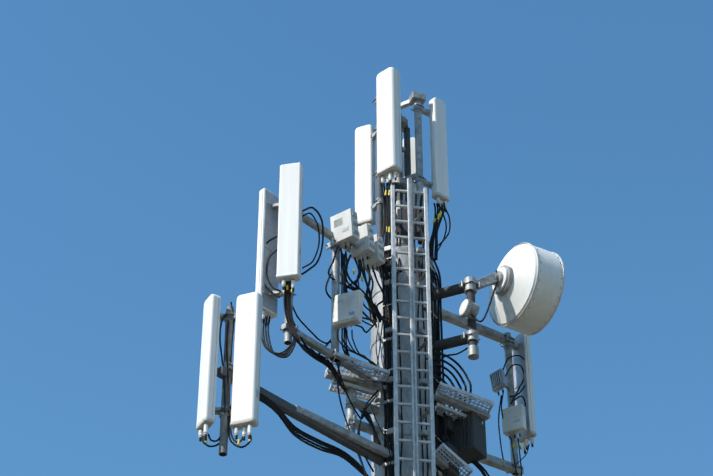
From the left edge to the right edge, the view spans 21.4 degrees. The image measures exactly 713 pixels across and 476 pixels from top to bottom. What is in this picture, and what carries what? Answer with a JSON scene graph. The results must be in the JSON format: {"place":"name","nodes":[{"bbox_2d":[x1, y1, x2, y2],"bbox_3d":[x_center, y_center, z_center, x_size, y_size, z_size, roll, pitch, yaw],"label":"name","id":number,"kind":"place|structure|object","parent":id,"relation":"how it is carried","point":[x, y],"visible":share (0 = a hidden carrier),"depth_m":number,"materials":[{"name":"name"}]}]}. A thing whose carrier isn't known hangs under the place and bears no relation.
{"place":"outdoors","nodes":[
{"label":"outdoors","id":0,"kind":"place"},
{"bbox_2d":[0,0,712,475],"label":"sky","id":1,"kind":"structure","parent":0,"point":[140,140],"materials":[{"name":"blue"}]},
{"label":"ground","id":2,"kind":"structure","parent":0,"visible":0},
{"bbox_2d":[370,200,437,475],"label":"monopole","id":3,"kind":"object","parent":2,"relation":"on","point":[407,447],"visible":0.31,"depth_m":23.55,"materials":[{"name":"metal"}]},
{"bbox_2d":[217,306,392,475],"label":"support arm","id":4,"kind":"object","parent":3,"relation":"attached to","point":[374,452],"visible":0.69,"depth_m":21.96},
{"bbox_2d":[196,294,235,441],"bbox_3d":[-1.567,1.498,21.311,0.371,1.921,0.256,16,-41,-19],"label":"panel antenna","id":5,"kind":"object","parent":4,"relation":"attached to","point":[207,410],"visible":0.85,"depth_m":21.19,"materials":[{"name":"plastic"}]},
{"bbox_2d":[217,292,262,440],"bbox_3d":[-1.314,1.475,21.258,0.482,1.952,0.178,-13,-40,16],"label":"panel antenna","id":6,"kind":"object","parent":4,"relation":"attached to","point":[244,409],"visible":0.9,"depth_m":21.16,"materials":[{"name":"white plastic"}]},
{"bbox_2d":[280,212,381,383],"bbox_3d":[-0.260,0.790,23.414,0.180,2.067,1.772,-30,-47,33],"label":"support arm","id":7,"kind":"object","parent":3,"relation":"attached to","point":[325,351],"visible":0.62,"depth_m":23.11},
{"bbox_2d":[255,188,295,324],"bbox_3d":[-0.965,0.196,23.152,0.455,2.015,0.315,-20,-42,24],"label":"panel antenna","id":8,"kind":"object","parent":7,"relation":"attached to","point":[268,215],"visible":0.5,"depth_m":23.17,"materials":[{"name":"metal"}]},
{"bbox_2d":[276,162,302,290],"bbox_3d":[-0.790,-0.063,23.199,0.281,1.933,0.377,-8,-39,10],"label":"panel antenna","id":9,"kind":"object","parent":7,"relation":"attached to","point":[289,245],"visible":1,"depth_m":23.05,"materials":[{"name":"white plastic"}]},
{"bbox_2d":[330,208,384,329],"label":"radio units","id":10,"kind":"object","parent":7,"relation":"attached to","point":[366,244],"visible":0.94,"depth_m":23.90,"materials":[{"name":"silver metal"}]},
{"bbox_2d":[202,183,529,475],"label":"cables","id":11,"kind":"object","parent":3,"relation":"attached to","point":[438,357],"visible":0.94,"depth_m":23.40,"materials":[{"name":"rubber"}]},
{"bbox_2d":[376,91,425,244],"bbox_3d":[0.680,-0.911,25.863,0.651,2.629,0.565,-20,-42,24],"label":"mounting pole","id":12,"kind":"object","parent":3,"relation":"attached to","point":[414,98],"visible":0.33,"depth_m":25.94,"materials":[{"name":"metal"}]},
{"bbox_2d":[355,125,382,226],"bbox_3d":[0.198,-0.828,25.883,0.512,1.918,0.193,-29,-46,32],"label":"panel antenna","id":13,"kind":"object","parent":12,"relation":"attached to","point":[365,201],"visible":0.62,"depth_m":25.92,"materials":[{"name":"white plastic"}]},
{"bbox_2d":[372,67,401,185],"bbox_3d":[0.381,-1.448,25.940,0.262,2.019,0.580,20,-42,-24],"label":"panel antenna","id":14,"kind":"object","parent":12,"relation":"attached to","point":[387,100],"visible":0.98,"depth_m":25.77,"materials":[{"name":"plastic"}]},
{"bbox_2d":[403,137,415,205],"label":"panel antenna","id":15,"kind":"object","parent":12,"relation":"attached to","point":[413,161],"visible":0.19,"depth_m":26.49,"materials":[{"name":"plastic"}]},
{"bbox_2d":[411,97,449,211],"bbox_3d":[1.022,-1.181,26.033,0.514,1.967,0.184,17,-41,-20],"label":"panel antenna","id":16,"kind":"object","parent":12,"relation":"attached to","point":[438,184],"visible":0.83,"depth_m":26.02,"materials":[{"name":"plastic"}]},
{"bbox_2d":[324,307,493,475],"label":"rest platforms","id":17,"kind":"object","parent":3,"relation":"attached to","point":[365,387],"visible":0.69,"depth_m":23.18,"materials":[{"name":"metal"}]},
{"bbox_2d":[390,177,435,475],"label":"ladder","id":18,"kind":"object","parent":3,"relation":"attached to","point":[413,352],"visible":0.98,"depth_m":23.47,"materials":[{"name":"metal"}]},
{"bbox_2d":[345,209,486,475],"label":"pole fittings","id":19,"kind":"object","parent":3,"relation":"attached to","point":[466,440],"visible":0.56,"depth_m":23.20,"materials":[{"name":"metal"}]},
{"bbox_2d":[439,308,526,475],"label":"support arm","id":20,"kind":"object","parent":3,"relation":"attached to","point":[514,421],"visible":0.81,"depth_m":24.60},
{"bbox_2d":[501,333,536,453],"bbox_3d":[2.124,1.999,24.914,0.356,1.807,0.286,25,-44,-28],"label":"panel antenna","id":21,"kind":"object","parent":20,"relation":"attached to","point":[521,346],"visible":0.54,"depth_m":24.98,"materials":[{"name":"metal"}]},
{"bbox_2d":[432,243,564,359],"bbox_3d":[1.810,0.834,24.358,1.579,2.001,1.174,22,-43,-25],"label":"microwave dish","id":22,"kind":"object","parent":3,"relation":"attached to","point":[525,281],"visible":0.96,"depth_m":24.39,"materials":[{"name":"metal"}]}
]}

